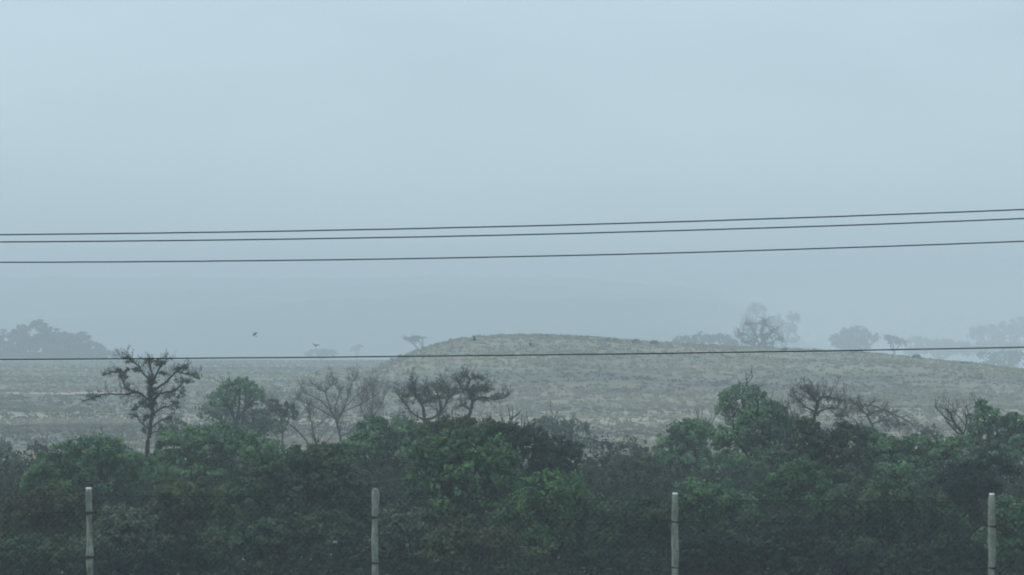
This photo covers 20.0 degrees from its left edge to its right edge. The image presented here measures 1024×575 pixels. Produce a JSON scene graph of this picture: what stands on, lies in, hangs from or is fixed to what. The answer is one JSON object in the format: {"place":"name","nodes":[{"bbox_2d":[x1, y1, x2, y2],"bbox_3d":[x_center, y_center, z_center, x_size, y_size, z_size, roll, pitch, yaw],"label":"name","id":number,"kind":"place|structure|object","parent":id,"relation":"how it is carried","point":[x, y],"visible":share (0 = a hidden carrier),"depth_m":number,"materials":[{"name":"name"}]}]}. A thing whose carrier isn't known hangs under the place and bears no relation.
{"place":"outdoors","nodes":[
{"label":"outdoors","id":0,"kind":"place"},
{"bbox_2d":[1,392,118,393],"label":"dirt track","id":1,"kind":"structure","parent":0,"point":[65,393],"depth_m":396.93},
{"bbox_2d":[0,293,807,359],"bbox_3d":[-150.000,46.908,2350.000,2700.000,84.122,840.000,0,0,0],"label":"hill","id":2,"kind":"structure","parent":0,"point":[375,327],"depth_m":2168.39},
{"bbox_2d":[0,274,838,348],"bbox_3d":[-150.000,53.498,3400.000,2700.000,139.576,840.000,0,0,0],"label":"hill","id":3,"kind":"structure","parent":0,"point":[172,282],"depth_m":3327.05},
{"bbox_2d":[0,283,852,349],"bbox_3d":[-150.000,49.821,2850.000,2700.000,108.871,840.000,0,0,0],"label":"hill","id":4,"kind":"structure","parent":0,"point":[20,304],"depth_m":2746.13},
{"bbox_2d":[0,333,1023,574],"bbox_3d":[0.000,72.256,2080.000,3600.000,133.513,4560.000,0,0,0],"label":"ground","id":5,"kind":"structure","parent":0,"point":[35,397],"depth_m":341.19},
{"bbox_2d":[0,434,13,458],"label":"bush","id":6,"kind":"object","parent":5,"relation":"on","point":[7,444],"visible":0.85,"depth_m":193.71,"materials":[{"name":"green plant"}]},
{"bbox_2d":[0,453,33,495],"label":"bush","id":7,"kind":"object","parent":5,"relation":"on","point":[13,462],"visible":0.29,"depth_m":129.72,"materials":[{"name":"green plant"}]},
{"bbox_2d":[23,440,50,456],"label":"shrub","id":8,"kind":"object","parent":5,"relation":"on","point":[35,447],"visible":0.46,"depth_m":169.99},
{"bbox_2d":[0,478,104,571],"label":"bush","id":9,"kind":"object","parent":5,"relation":"on","point":[16,521],"visible":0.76,"depth_m":81.51,"materials":[{"name":"green plant"}]},
{"bbox_2d":[0,526,110,574],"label":"bush","id":10,"kind":"object","parent":5,"relation":"on","point":[22,550],"visible":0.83,"depth_m":76.87,"materials":[{"name":"green plant"}]},
{"bbox_2d":[0,319,117,359],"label":"tree","id":11,"kind":"object","parent":5,"relation":"on","point":[65,346],"visible":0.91,"depth_m":984.83,"materials":[{"name":"grey plant"}]},
{"bbox_2d":[18,427,156,506],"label":"tree","id":12,"kind":"object","parent":5,"relation":"on","point":[90,467],"visible":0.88,"depth_m":98.45,"materials":[{"name":"green plant"}]},
{"bbox_2d":[113,348,127,357],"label":"bush","id":13,"kind":"object","parent":5,"relation":"on","point":[123,349],"visible":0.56,"depth_m":1299.59,"materials":[{"name":"grey plant"}]},
{"bbox_2d":[74,490,174,569],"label":"bush","id":14,"kind":"object","parent":5,"relation":"on","point":[106,530],"visible":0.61,"depth_m":77.74,"materials":[{"name":"green plant"}]},
{"bbox_2d":[82,344,202,494],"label":"twisted tree","id":15,"kind":"object","parent":5,"relation":"on","point":[151,382],"visible":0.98,"depth_m":114.93,"materials":[{"name":"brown plant"}]},
{"bbox_2d":[73,528,211,574],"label":"bush","id":16,"kind":"object","parent":5,"relation":"on","point":[178,553],"visible":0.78,"depth_m":75.65,"materials":[{"name":"green plant"}]},
{"bbox_2d":[155,410,190,457],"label":"shrub","id":17,"kind":"object","parent":5,"relation":"on","point":[176,426],"visible":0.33,"depth_m":160.16,"materials":[{"name":"grey plant"}]},
{"bbox_2d":[138,448,246,569],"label":"bush","id":18,"kind":"object","parent":5,"relation":"on","point":[219,505],"visible":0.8,"depth_m":81.64,"materials":[{"name":"green plant"}]},
{"bbox_2d":[143,417,299,487],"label":"tree","id":19,"kind":"object","parent":5,"relation":"on","point":[220,449],"visible":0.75,"depth_m":109.35,"materials":[{"name":"green plant"}]},
{"bbox_2d":[204,369,267,466],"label":"tree","id":20,"kind":"object","parent":5,"relation":"on","point":[249,392],"visible":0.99,"depth_m":171.85,"materials":[{"name":"green plant"}]},
{"bbox_2d":[194,395,290,474],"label":"bush","id":21,"kind":"object","parent":5,"relation":"on","point":[258,422],"visible":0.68,"depth_m":181.66,"materials":[{"name":"grey plant"}]},
{"bbox_2d":[195,492,366,566],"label":"bush","id":22,"kind":"object","parent":5,"relation":"on","point":[254,540],"visible":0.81,"depth_m":77.88,"materials":[{"name":"green plant"}]},
{"bbox_2d":[261,392,301,450],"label":"tree","id":23,"kind":"object","parent":5,"relation":"on","point":[280,410],"visible":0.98,"depth_m":164.88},
{"bbox_2d":[214,430,378,572],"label":"bush","id":24,"kind":"object","parent":5,"relation":"on","point":[317,458],"visible":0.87,"depth_m":87.48,"materials":[{"name":"green plant"}]},
{"bbox_2d":[260,384,340,447],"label":"bare tree","id":25,"kind":"object","parent":5,"relation":"on","point":[309,415],"visible":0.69,"depth_m":184.97,"materials":[{"name":"grey plant"}]},
{"bbox_2d":[304,348,337,359],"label":"bush","id":26,"kind":"object","parent":5,"relation":"on","point":[323,352],"visible":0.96,"depth_m":1297.91,"materials":[{"name":"grey plant"}]},
{"bbox_2d":[292,363,384,440],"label":"bare tree","id":27,"kind":"object","parent":5,"relation":"on","point":[338,416],"visible":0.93,"depth_m":185.07,"materials":[{"name":"grey plant"}]},
{"bbox_2d":[349,344,362,359],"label":"tree","id":28,"kind":"object","parent":5,"relation":"on","point":[353,348],"visible":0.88,"depth_m":1399.48,"materials":[{"name":"grey plant"}]},
{"bbox_2d":[350,367,390,456],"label":"bare tree","id":29,"kind":"object","parent":5,"relation":"on","point":[375,402],"visible":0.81,"depth_m":214.99,"materials":[{"name":"grey plant"}]},
{"bbox_2d":[338,407,440,527],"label":"tree","id":30,"kind":"object","parent":5,"relation":"on","point":[374,446],"visible":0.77,"depth_m":117.49,"materials":[{"name":"green plant"}]},
{"bbox_2d":[385,398,418,475],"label":"shrub","id":31,"kind":"object","parent":5,"relation":"on","point":[398,418],"visible":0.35,"depth_m":159.97,"materials":[{"name":"grey plant"}]},
{"bbox_2d":[362,495,446,571],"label":"bush","id":32,"kind":"object","parent":5,"relation":"on","point":[418,529],"visible":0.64,"depth_m":78.74,"materials":[{"name":"green plant"}]},
{"bbox_2d":[401,334,426,348],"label":"flat topped tree","id":33,"kind":"object","parent":5,"relation":"on","point":[412,339],"visible":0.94,"depth_m":849.62,"materials":[{"name":"grey plant"}]},
{"bbox_2d":[389,367,458,422],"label":"twisted tree","id":34,"kind":"object","parent":5,"relation":"on","point":[442,388],"visible":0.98,"depth_m":151.92,"materials":[{"name":"brown plant"}]},
{"bbox_2d":[400,426,526,567],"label":"tree","id":35,"kind":"object","parent":5,"relation":"on","point":[458,460],"visible":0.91,"depth_m":85.59,"materials":[{"name":"green plant"}]},
{"bbox_2d":[412,407,519,525],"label":"tree","id":36,"kind":"object","parent":5,"relation":"on","point":[456,423],"visible":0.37,"depth_m":104.82,"materials":[{"name":"green plant"}]},
{"bbox_2d":[447,364,511,417],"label":"twisted tree","id":37,"kind":"object","parent":5,"relation":"on","point":[471,392],"visible":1,"depth_m":149.91,"materials":[{"name":"grey plant"}]},
{"bbox_2d":[419,509,555,574],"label":"bush","id":38,"kind":"object","parent":5,"relation":"on","point":[477,543],"visible":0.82,"depth_m":76.72,"materials":[{"name":"green plant"}]},
{"bbox_2d":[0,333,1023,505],"bbox_3d":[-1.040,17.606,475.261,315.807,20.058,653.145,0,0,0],"label":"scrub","id":39,"kind":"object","parent":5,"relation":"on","point":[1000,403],"visible":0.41,"depth_m":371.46,"materials":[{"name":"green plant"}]},
{"bbox_2d":[0,442,1023,574],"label":"undergrowth","id":40,"kind":"object","parent":5,"relation":"on","point":[396,489],"visible":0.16,"depth_m":88.73,"materials":[{"name":"green plant"}]},
{"bbox_2d":[0,487,1023,574],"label":"wire fence","id":41,"kind":"object","parent":5,"relation":"on","point":[674,542],"visible":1,"depth_m":45.09,"materials":[{"name":"metal"}]},
{"bbox_2d":[482,406,589,513],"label":"tree","id":42,"kind":"object","parent":5,"relation":"on","point":[551,454],"visible":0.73,"depth_m":92.62,"materials":[{"name":"green plant"}]},
{"bbox_2d":[484,467,609,562],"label":"bush","id":43,"kind":"object","parent":5,"relation":"on","point":[557,489],"visible":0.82,"depth_m":81.68,"materials":[{"name":"green plant"}]},
{"bbox_2d":[528,400,598,459],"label":"tree","id":44,"kind":"object","parent":5,"relation":"on","point":[565,426],"visible":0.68,"depth_m":177.57,"materials":[{"name":"green plant"}]},
{"bbox_2d":[592,432,617,456],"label":"shrub","id":45,"kind":"object","parent":5,"relation":"on","point":[608,445],"visible":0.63,"depth_m":155.07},
{"bbox_2d":[579,436,667,496],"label":"bush","id":46,"kind":"object","parent":5,"relation":"on","point":[624,463],"visible":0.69,"depth_m":115.58,"materials":[{"name":"green plant"}]},
{"bbox_2d":[614,433,650,458],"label":"shrub","id":47,"kind":"object","parent":5,"relation":"on","point":[632,443],"visible":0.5,"depth_m":149.87,"materials":[{"name":"grey plant"}]},
{"bbox_2d":[576,479,690,569],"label":"bush","id":48,"kind":"object","parent":5,"relation":"on","point":[630,511],"visible":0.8,"depth_m":80.47,"materials":[{"name":"green plant"}]},
{"bbox_2d":[651,405,728,481],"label":"tree","id":49,"kind":"object","parent":5,"relation":"on","point":[689,438],"visible":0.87,"depth_m":127.43,"materials":[{"name":"green plant"}]},
{"bbox_2d":[671,331,737,345],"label":"bush","id":50,"kind":"object","parent":5,"relation":"on","point":[709,339],"visible":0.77,"depth_m":958.48,"materials":[{"name":"grey plant"}]},
{"bbox_2d":[663,467,763,549],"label":"bush","id":51,"kind":"object","parent":5,"relation":"on","point":[699,491],"visible":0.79,"depth_m":83.59,"materials":[{"name":"green plant"}]},
{"bbox_2d":[713,369,767,490],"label":"tree","id":52,"kind":"object","parent":5,"relation":"on","point":[752,395],"visible":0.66,"depth_m":152.80,"materials":[{"name":"green plant"}]},
{"bbox_2d":[739,302,766,345],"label":"tree","id":53,"kind":"object","parent":5,"relation":"on","point":[762,307],"visible":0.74,"depth_m":1479.15,"materials":[{"name":"grey plant"}]},
{"bbox_2d":[732,315,784,346],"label":"tree","id":54,"kind":"object","parent":5,"relation":"on","point":[762,336],"visible":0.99,"depth_m":720.06,"materials":[{"name":"grey plant"}]},
{"bbox_2d":[704,390,813,519],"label":"tree","id":55,"kind":"object","parent":5,"relation":"on","point":[775,420],"visible":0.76,"depth_m":115.53,"materials":[{"name":"green plant"}]},
{"bbox_2d":[765,311,800,347],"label":"tree","id":56,"kind":"object","parent":5,"relation":"on","point":[792,327],"visible":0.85,"depth_m":1428.07,"materials":[{"name":"grey plant"}]},
{"bbox_2d":[749,449,846,560],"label":"tree","id":57,"kind":"object","parent":5,"relation":"on","point":[796,487],"visible":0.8,"depth_m":85.63,"materials":[{"name":"green plant"}]},
{"bbox_2d":[760,411,876,538],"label":"tree","id":58,"kind":"object","parent":5,"relation":"on","point":[818,440],"visible":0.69,"depth_m":95.68,"materials":[{"name":"green plant"}]},
{"bbox_2d":[778,375,859,425],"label":"twisted tree","id":59,"kind":"object","parent":5,"relation":"on","point":[815,412],"visible":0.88,"depth_m":137.93,"materials":[{"name":"brown plant"}]},
{"bbox_2d":[827,325,881,349],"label":"tree","id":60,"kind":"object","parent":5,"relation":"on","point":[847,339],"visible":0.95,"depth_m":1287.04,"materials":[{"name":"grey plant"}]},
{"bbox_2d":[839,386,922,460],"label":"bare tree","id":61,"kind":"object","parent":5,"relation":"on","point":[870,412],"visible":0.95,"depth_m":151.90,"materials":[{"name":"grey plant"}]},
{"bbox_2d":[794,456,972,561],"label":"bush","id":62,"kind":"object","parent":5,"relation":"on","point":[871,492],"visible":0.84,"depth_m":79.67,"materials":[{"name":"green plant"}]},
{"bbox_2d":[884,334,907,355],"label":"tree","id":63,"kind":"object","parent":5,"relation":"on","point":[897,340],"visible":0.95,"depth_m":1119.66,"materials":[{"name":"grey plant"}]},
{"bbox_2d":[843,416,973,488],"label":"tree","id":64,"kind":"object","parent":5,"relation":"on","point":[899,461],"visible":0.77,"depth_m":104.52,"materials":[{"name":"green plant"}]},
{"bbox_2d":[916,423,945,445],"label":"shrub","id":65,"kind":"object","parent":5,"relation":"on","point":[925,431],"visible":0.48,"depth_m":160.01,"materials":[{"name":"grey plant"}]},
{"bbox_2d":[903,335,977,359],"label":"tree","id":66,"kind":"object","parent":5,"relation":"on","point":[918,341],"visible":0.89,"depth_m":1426.71,"materials":[{"name":"grey plant"}]},
{"bbox_2d":[933,392,987,457],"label":"bare tree","id":67,"kind":"object","parent":5,"relation":"on","point":[961,432],"visible":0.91,"depth_m":124.95,"materials":[{"name":"grey plant"}]},
{"bbox_2d":[927,446,1021,539],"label":"tree","id":68,"kind":"object","parent":5,"relation":"on","point":[975,475],"visible":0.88,"depth_m":89.61,"materials":[{"name":"green plant"}]},
{"bbox_2d":[958,398,1023,477],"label":"tree","id":69,"kind":"object","parent":5,"relation":"on","point":[1009,442],"visible":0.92,"depth_m":123.75,"materials":[{"name":"green plant"}]},
{"bbox_2d":[967,316,1023,364],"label":"tree","id":70,"kind":"object","parent":5,"relation":"on","point":[1017,332],"visible":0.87,"depth_m":1478.15,"materials":[{"name":"grey plant"}]},
{"bbox_2d":[970,493,1023,571],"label":"bush","id":71,"kind":"object","parent":5,"relation":"on","point":[1003,536],"visible":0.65,"depth_m":79.74,"materials":[{"name":"green plant"}]},
{"bbox_2d":[975,348,1023,367],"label":"tree","id":72,"kind":"object","parent":5,"relation":"on","point":[1011,361],"visible":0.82,"depth_m":1078.73,"materials":[{"name":"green plant"}]},
{"bbox_2d":[0,209,1023,234],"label":"power cable","id":73,"kind":"object","parent":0,"point":[513,226],"visible":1,"depth_m":29.99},
{"bbox_2d":[0,218,1023,242],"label":"power cable","id":74,"kind":"object","parent":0,"point":[516,234],"visible":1,"depth_m":30.59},
{"bbox_2d":[0,241,1023,262],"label":"power cable","id":75,"kind":"object","parent":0,"point":[510,256],"visible":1,"depth_m":31.00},
{"bbox_2d":[0,347,1023,359],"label":"power cable","id":76,"kind":"object","parent":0,"point":[513,355],"visible":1,"depth_m":31.49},
{"bbox_2d":[0,0,1023,367],"label":"sky","id":77,"kind":"structure","parent":0,"point":[117,116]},
{"bbox_2d":[340,334,1023,410],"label":"hill","id":78,"kind":"structure","parent":0,"point":[661,378],"depth_m":397.81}
]}

